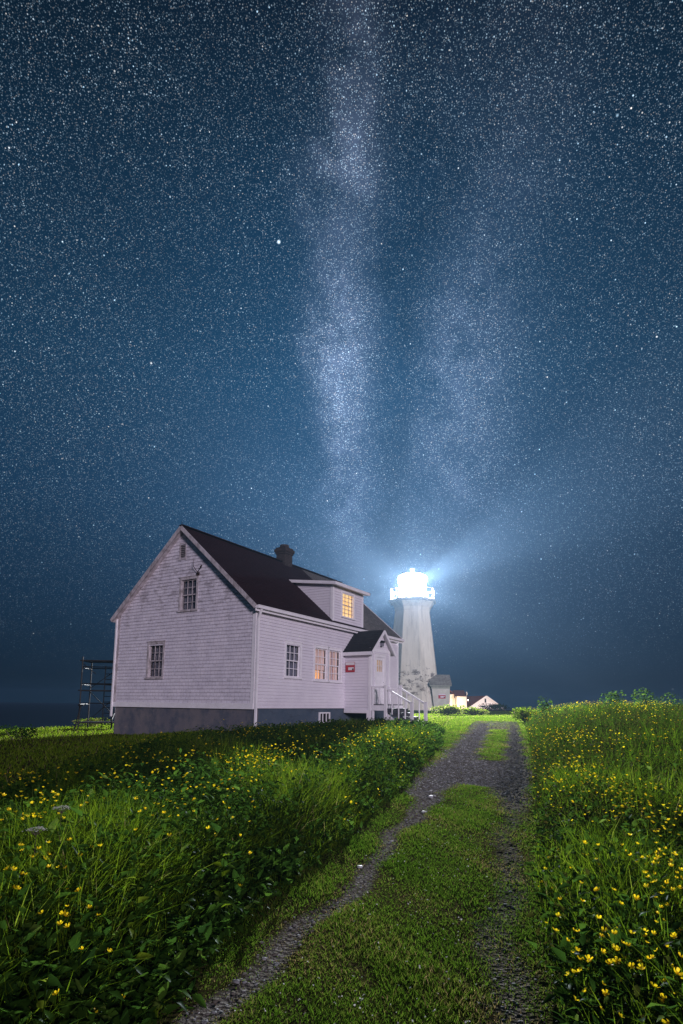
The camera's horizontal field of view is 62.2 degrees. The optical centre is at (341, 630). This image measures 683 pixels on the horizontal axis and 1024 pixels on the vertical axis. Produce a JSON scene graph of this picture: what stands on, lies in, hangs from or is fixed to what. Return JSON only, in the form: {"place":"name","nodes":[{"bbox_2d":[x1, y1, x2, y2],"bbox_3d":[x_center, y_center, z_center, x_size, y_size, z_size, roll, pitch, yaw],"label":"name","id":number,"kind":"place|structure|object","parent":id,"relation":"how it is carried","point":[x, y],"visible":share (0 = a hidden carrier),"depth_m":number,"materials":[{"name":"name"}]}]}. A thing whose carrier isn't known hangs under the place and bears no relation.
{"place":"outdoors","nodes":[
{"label":"outdoors","id":0,"kind":"place"},
{"bbox_2d":[0,702,539,729],"bbox_3d":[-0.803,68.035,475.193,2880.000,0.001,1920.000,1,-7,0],"label":"sea","id":1,"kind":"structure","parent":0,"point":[35,715],"depth_m":261.04,"materials":[{"name":"liquid"}]},
{"bbox_2d":[0,710,676,1023],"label":"ground","id":2,"kind":"structure","parent":0,"point":[236,935],"depth_m":10.02,"materials":[{"name":"green plant"}]},
{"bbox_2d":[7,867,16,912],"bbox_3d":[-1.639,1.391,2.796,0.031,0.437,0.069,6,-9,-34],"label":"buttercup","id":3,"kind":"object","parent":2,"relation":"on","point":[14,869],"visible":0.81,"depth_m":2.80,"materials":[{"name":"yellow plant"}]},
{"bbox_2d":[0,724,39,739],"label":"shrub","id":4,"kind":"object","parent":2,"relation":"on","point":[24,731],"visible":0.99,"depth_m":19.39,"materials":[{"name":"green plant"}]},
{"bbox_2d":[22,826,47,858],"bbox_3d":[-1.851,1.498,3.368,0.120,0.634,0.130,-6,-10,40],"label":"umbellifer","id":5,"kind":"object","parent":2,"relation":"on","point":[39,827],"visible":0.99,"depth_m":3.41,"materials":[{"name":"white plant"}]},
{"bbox_2d":[37,951,56,1018],"bbox_3d":[-1.124,1.468,2.153,0.083,0.473,0.098,6,-9,-33],"label":"dock plant","id":6,"kind":"object","parent":2,"relation":"on","point":[41,1004],"visible":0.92,"depth_m":2.15,"materials":[{"name":"green plant"}]},
{"bbox_2d":[52,989,58,1023],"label":"buttercup","id":7,"kind":"object","parent":2,"relation":"on","point":[55,992],"visible":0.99,"depth_m":2.21,"materials":[{"name":"yellow plant"}]},
{"bbox_2d":[53,805,69,840],"bbox_3d":[-1.922,1.532,3.829,0.118,0.673,0.115,6,-9,-33],"label":"umbellifer","id":8,"kind":"object","parent":2,"relation":"on","point":[66,806],"visible":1,"depth_m":3.86,"materials":[{"name":"white plant"}]},
{"bbox_2d":[59,909,65,945],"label":"buttercup","id":9,"kind":"object","parent":2,"relation":"on","point":[61,913],"visible":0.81,"depth_m":2.56,"materials":[{"name":"yellow plant"}]},
{"bbox_2d":[62,922,69,958],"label":"buttercup","id":10,"kind":"object","parent":2,"relation":"on","point":[66,925],"visible":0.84,"depth_m":2.53,"materials":[{"name":"yellow plant"}]},
{"bbox_2d":[64,880,77,941],"bbox_3d":[-1.306,1.480,2.699,0.105,0.563,0.079,-5,-9,37],"label":"dock plant","id":11,"kind":"object","parent":2,"relation":"on","point":[72,898],"visible":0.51,"depth_m":2.71,"materials":[{"name":"green plant"}]},
{"bbox_2d":[74,704,84,728],"bbox_3d":[-11.481,3.846,24.693,0.409,1.226,0.120,1,-7,0],"label":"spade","id":12,"kind":"object","parent":2,"relation":"on","point":[80,705],"visible":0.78,"depth_m":24.70,"materials":[{"name":"metal"}]},
{"bbox_2d":[72,717,109,726],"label":"weed clump","id":13,"kind":"object","parent":2,"relation":"on","point":[94,719],"visible":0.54,"depth_m":28.33,"materials":[{"name":"green plant"}]},
{"bbox_2d":[77,657,114,729],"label":"scaffold tower","id":14,"kind":"structure","parent":2,"relation":"on","point":[98,683],"depth_m":25.67,"materials":[{"name":"black metal"}]},
{"bbox_2d":[128,852,144,929],"bbox_3d":[-1.111,1.506,3.044,0.095,0.593,0.113,7,-10,-39],"label":"dock plant","id":15,"kind":"object","parent":2,"relation":"on","point":[131,903],"visible":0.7,"depth_m":3.06,"materials":[{"name":"green plant"}]},
{"bbox_2d":[125,883,153,959],"bbox_3d":[-0.991,1.490,2.707,0.134,0.551,0.148,-6,-10,40],"label":"dock plant","id":16,"kind":"object","parent":2,"relation":"on","point":[140,955],"visible":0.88,"depth_m":2.71,"materials":[{"name":"green plant"}]},
{"bbox_2d":[0,805,284,1023],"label":"meadow plants","id":17,"kind":"object","parent":2,"relation":"on","point":[12,1008],"visible":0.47,"depth_m":2.69,"materials":[{"name":"green plant"}]},
{"bbox_2d":[213,854,229,917],"bbox_3d":[-0.716,1.611,3.425,0.140,0.500,0.138,1,-7,0],"label":"dock plant","id":18,"kind":"object","parent":2,"relation":"on","point":[219,893],"visible":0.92,"depth_m":3.45,"materials":[{"name":"green plant"}]},
{"bbox_2d":[0,716,445,1023],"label":"meadow plants","id":19,"kind":"object","parent":2,"relation":"on","point":[133,1006],"visible":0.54,"depth_m":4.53,"materials":[{"name":"green plant"}]},
{"bbox_2d":[17,885,20,926],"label":"buttercup","id":20,"kind":"object","parent":19,"relation":"on","point":[18,888],"visible":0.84,"depth_m":2.62,"materials":[{"name":"yellow plant"}]},
{"bbox_2d":[110,524,404,734],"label":"cottage","id":21,"kind":"structure","parent":2,"relation":"on","point":[213,631],"depth_m":22.02,"materials":[{"name":"white wood"}]},
{"bbox_2d":[144,640,165,678],"bbox_3d":[-7.225,1.166,22.151,1.050,1.490,0.258,-4,-9,31],"label":"window","id":22,"kind":"structure","parent":21,"relation":"in","point":[159,650],"depth_m":22.24,"materials":[{"name":"white glass"}]},
{"bbox_2d":[177,575,198,612],"bbox_3d":[-5.793,-1.381,21.625,1.070,1.380,0.257,-4,-9,31],"label":"window","id":23,"kind":"structure","parent":21,"relation":"in","point":[190,597],"depth_m":21.71,"materials":[{"name":"white glass"}]},
{"bbox_2d":[284,640,302,679],"bbox_3d":[-1.891,1.129,21.459,0.258,1.430,1.150,-4,-9,31],"label":"window","id":24,"kind":"structure","parent":21,"relation":"in","point":[291,653],"depth_m":21.60,"materials":[{"name":"white glass"}]},
{"bbox_2d":[313,644,328,681],"bbox_3d":[-0.922,1.366,23.117,0.335,1.490,1.180,-4,-9,31],"label":"window","id":25,"kind":"structure","parent":21,"relation":"in","point":[318,668],"depth_m":23.26,"materials":[{"name":"white glass"}]},
{"bbox_2d":[318,712,329,722],"bbox_3d":[-0.698,3.571,23.104,0.055,0.440,0.800,-4,-9,31],"label":"basement window","id":26,"kind":"structure","parent":21,"relation":"in","point":[322,716],"depth_m":23.07,"materials":[{"name":"white"}]},
{"bbox_2d":[323,646,342,682],"bbox_3d":[-0.373,1.490,24.016,0.335,1.490,1.180,-4,-9,31],"label":"window","id":27,"kind":"structure","parent":21,"relation":"in","point":[333,651],"depth_m":24.14,"materials":[{"name":"white glass"}]},
{"bbox_2d":[345,662,354,671],"bbox_3d":[0.371,1.594,24.480,0.460,0.440,0.022,-4,-9,31],"label":"sign","id":28,"kind":"object","parent":21,"relation":"attached to","point":[350,666],"visible":1,"depth_m":24.47,"materials":[{"name":"red"}]},
{"bbox_2d":[0,710,529,788],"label":"lawn grass","id":29,"kind":"structure","parent":2,"relation":"on","point":[97,732],"depth_m":18.31,"materials":[{"name":"green plant"}]},
{"bbox_2d":[0,700,682,857],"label":"buttercup spread","id":30,"kind":"object","parent":2,"relation":"on","point":[596,776],"visible":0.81,"depth_m":6.98,"materials":[{"name":"yellow plant"}]},
{"bbox_2d":[265,717,445,757],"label":"meadow plants","id":31,"kind":"object","parent":2,"relation":"on","point":[407,743],"visible":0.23,"depth_m":13.67,"materials":[{"name":"green plant"}]},
{"bbox_2d":[371,685,427,722],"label":"entry steps","id":32,"kind":"structure","parent":2,"relation":"on","point":[388,707],"depth_m":23.66,"materials":[{"name":"white wood"}]},
{"bbox_2d":[389,569,451,710],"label":"lighthouse","id":33,"kind":"object","parent":2,"relation":"on","point":[421,679],"visible":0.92,"depth_m":68.03,"materials":[{"name":"concrete"}]},
{"bbox_2d":[438,694,445,698],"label":"sign","id":34,"kind":"object","parent":33,"relation":"attached to","point":[441,696],"visible":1,"depth_m":66.64,"materials":[{"name":"red"}]},
{"bbox_2d":[430,704,465,714],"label":"hedge shrub","id":35,"kind":"object","parent":2,"relation":"on","point":[446,710],"visible":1,"depth_m":43.38,"materials":[{"name":"green plant"}]},
{"bbox_2d":[450,690,466,708],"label":"keepers shed","id":36,"kind":"structure","parent":2,"relation":"on","point":[458,697],"depth_m":97.28,"materials":[{"name":"white"}]},
{"bbox_2d":[459,706,489,715],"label":"hedge shrub","id":37,"kind":"object","parent":2,"relation":"on","point":[474,711],"visible":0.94,"depth_m":43.77,"materials":[{"name":"green plant"}]},
{"bbox_2d":[467,696,496,709],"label":"outbuilding","id":38,"kind":"structure","parent":2,"relation":"on","point":[474,701],"depth_m":119.97,"materials":[{"name":"white"}]},
{"bbox_2d":[478,703,509,710],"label":"hedge shrub","id":39,"kind":"object","parent":2,"relation":"on","point":[498,707],"visible":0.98,"depth_m":65.30,"materials":[{"name":"green plant"}]},
{"bbox_2d":[510,706,542,721],"bbox_3d":[9.926,4.566,30.279,1.838,1.016,1.725,-2,-8,19],"label":"weed clump","id":40,"kind":"object","parent":2,"relation":"on","point":[523,715],"visible":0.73,"depth_m":30.11,"materials":[{"name":"green plant"}]},
{"bbox_2d":[536,696,553,718],"bbox_3d":[9.051,3.613,25.032,0.747,1.434,0.588,-5,-9,39],"label":"shrub","id":41,"kind":"object","parent":2,"relation":"on","point":[546,708],"visible":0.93,"depth_m":25.02,"materials":[{"name":"green plant"}]},
{"bbox_2d":[585,954,592,1008],"bbox_3d":[1.150,1.743,2.645,0.067,0.443,0.023,-6,-10,41],"label":"buttercup","id":42,"kind":"object","parent":2,"relation":"on","point":[588,957],"visible":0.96,"depth_m":2.65,"materials":[{"name":"yellow plant"}]},
{"bbox_2d":[594,888,597,947],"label":"buttercup","id":43,"kind":"object","parent":2,"relation":"on","point":[596,905],"visible":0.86,"depth_m":3.21,"materials":[{"name":"yellow plant"}]},
{"bbox_2d":[594,887,599,943],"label":"buttercup","id":44,"kind":"object","parent":2,"relation":"on","point":[597,901],"visible":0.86,"depth_m":3.22,"materials":[{"name":"yellow plant"}]},
{"bbox_2d":[598,948,605,1012],"bbox_3d":[1.182,1.681,2.583,0.066,0.438,0.027,-4,-9,32],"label":"buttercup","id":45,"kind":"object","parent":2,"relation":"on","point":[603,951],"visible":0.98,"depth_m":2.60,"materials":[{"name":"yellow plant"}]},
{"bbox_2d":[600,933,604,973],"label":"buttercup","id":46,"kind":"object","parent":2,"relation":"on","point":[602,935],"visible":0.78,"depth_m":2.73,"materials":[{"name":"yellow plant"}]},
{"bbox_2d":[600,927,606,960],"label":"buttercup","id":47,"kind":"object","parent":2,"relation":"on","point":[603,930],"visible":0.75,"depth_m":2.94,"materials":[{"name":"yellow plant"}]},
{"bbox_2d":[602,989,609,1022],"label":"buttercup","id":48,"kind":"object","parent":2,"relation":"on","point":[606,992],"visible":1,"depth_m":2.38,"materials":[{"name":"yellow plant"}]},
{"bbox_2d":[605,959,612,1008],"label":"buttercup","id":49,"kind":"object","parent":2,"relation":"on","point":[609,962],"visible":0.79,"depth_m":2.67,"materials":[{"name":"yellow plant"}]},
{"bbox_2d":[599,690,625,707],"bbox_3d":[12.848,3.549,27.060,1.392,1.359,1.052,1,-7,0],"label":"shrub","id":50,"kind":"object","parent":2,"relation":"on","point":[613,698],"visible":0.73,"depth_m":26.92,"materials":[{"name":"green plant"}]},
{"bbox_2d":[612,944,618,989],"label":"buttercup","id":51,"kind":"object","parent":2,"relation":"on","point":[614,946],"visible":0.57,"depth_m":2.67,"materials":[{"name":"yellow plant"}]},
{"bbox_2d":[611,930,620,995],"bbox_3d":[1.315,1.647,2.676,0.082,0.436,0.028,6,-9,-35],"label":"buttercup","id":52,"kind":"object","parent":2,"relation":"on","point":[614,932],"visible":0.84,"depth_m":2.69,"materials":[{"name":"yellow plant"}]},
{"bbox_2d":[612,956,620,991],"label":"buttercup","id":53,"kind":"object","parent":2,"relation":"on","point":[616,962],"visible":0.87,"depth_m":2.62,"materials":[{"name":"yellow plant"}]},
{"bbox_2d":[627,962,634,994],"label":"buttercup","id":54,"kind":"object","parent":2,"relation":"on","point":[629,964],"visible":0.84,"depth_m":2.53,"materials":[{"name":"yellow plant"}]},
{"bbox_2d":[628,930,635,965],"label":"buttercup","id":55,"kind":"object","parent":2,"relation":"on","point":[631,932],"visible":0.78,"depth_m":2.69,"materials":[{"name":"yellow plant"}]},
{"bbox_2d":[634,894,639,936],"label":"buttercup","id":56,"kind":"object","parent":2,"relation":"on","point":[637,898],"visible":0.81,"depth_m":3.06,"materials":[{"name":"yellow plant"}]},
{"bbox_2d":[637,963,642,1022],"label":"buttercup","id":57,"kind":"object","parent":2,"relation":"on","point":[640,966],"visible":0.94,"depth_m":2.35,"materials":[{"name":"yellow plant"}]},
{"bbox_2d":[641,928,648,961],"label":"buttercup","id":58,"kind":"object","parent":2,"relation":"on","point":[644,929],"visible":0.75,"depth_m":2.71,"materials":[{"name":"yellow plant"}]},
{"bbox_2d":[643,941,649,998],"bbox_3d":[1.299,1.550,2.423,0.018,0.430,0.062,7,-10,-41],"label":"buttercup","id":59,"kind":"object","parent":2,"relation":"on","point":[646,967],"visible":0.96,"depth_m":2.42,"materials":[{"name":"yellow plant"}]},
{"bbox_2d":[650,880,655,940],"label":"buttercup","id":60,"kind":"object","parent":2,"relation":"on","point":[654,907],"visible":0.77,"depth_m":3.05,"materials":[{"name":"yellow plant"}]},
{"bbox_2d":[650,955,656,1003],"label":"buttercup","id":61,"kind":"object","parent":2,"relation":"on","point":[652,956],"visible":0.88,"depth_m":2.39,"materials":[{"name":"yellow plant"}]},
{"bbox_2d":[651,930,657,1016],"bbox_3d":[1.410,1.586,2.543,0.055,0.433,0.021,7,-10,-42],"label":"buttercup","id":62,"kind":"object","parent":2,"relation":"on","point":[653,933],"visible":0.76,"depth_m":2.58,"materials":[{"name":"yellow plant"}]},
{"bbox_2d":[650,981,659,1023],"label":"buttercup","id":63,"kind":"object","parent":2,"relation":"on","point":[656,985],"visible":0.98,"depth_m":2.23,"materials":[{"name":"yellow plant"}]},
{"bbox_2d":[631,688,682,710],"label":"shrub","id":64,"kind":"object","parent":2,"relation":"on","point":[646,700],"visible":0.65,"depth_m":26.83,"materials":[{"name":"green plant"}]},
{"bbox_2d":[658,993,666,1002],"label":"buttercup","id":65,"kind":"object","parent":2,"relation":"on","point":[662,996],"visible":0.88,"depth_m":2.29,"materials":[{"name":"yellow plant"}]},
{"bbox_2d":[660,976,665,1023],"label":"buttercup","id":66,"kind":"object","parent":2,"relation":"on","point":[663,980],"visible":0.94,"depth_m":2.19,"materials":[{"name":"yellow plant"}]},
{"bbox_2d":[659,905,668,975],"bbox_3d":[1.549,1.536,2.698,0.058,0.431,0.019,5,-9,-30],"label":"buttercup","id":67,"kind":"object","parent":2,"relation":"on","point":[661,907],"visible":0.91,"depth_m":2.71,"materials":[{"name":"yellow plant"}]},
{"bbox_2d":[668,863,676,921],"bbox_3d":[1.891,1.543,3.199,0.080,0.436,0.028,6,-9,-36],"label":"buttercup","id":68,"kind":"object","parent":2,"relation":"on","point":[672,883],"visible":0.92,"depth_m":3.21,"materials":[{"name":"yellow plant"}]},
{"bbox_2d":[670,933,676,981],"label":"buttercup","id":69,"kind":"object","parent":2,"relation":"on","point":[674,936],"visible":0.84,"depth_m":2.53,"materials":[{"name":"yellow plant"}]},
{"bbox_2d":[674,967,682,1020],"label":"buttercup","id":70,"kind":"object","parent":2,"relation":"on","point":[678,970],"visible":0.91,"depth_m":2.14,"materials":[{"name":"yellow plant"}]},
{"bbox_2d":[0,0,682,708],"label":"sky","id":71,"kind":"structure","parent":0,"point":[376,291],"materials":[{"name":"blue"}]},
{"bbox_2d":[166,719,561,1023],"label":"track","id":72,"kind":"structure","parent":0,"point":[221,991],"depth_m":3.51,"materials":[{"name":"grey gravel"}]},
{"bbox_2d":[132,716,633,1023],"bbox_3d":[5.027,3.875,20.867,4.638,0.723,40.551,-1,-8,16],"label":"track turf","id":73,"kind":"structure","parent":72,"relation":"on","point":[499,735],"depth_m":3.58,"materials":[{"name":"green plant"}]},
{"bbox_2d":[214,736,578,1023],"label":"clover heads","id":74,"kind":"object","parent":72,"relation":"on","point":[419,965],"visible":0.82,"depth_m":2.88,"materials":[{"name":"plant"}]},
{"bbox_2d":[521,698,682,1023],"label":"meadow grass","id":75,"kind":"structure","parent":0,"point":[618,890],"depth_m":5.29,"materials":[{"name":"green plant"}]}
]}

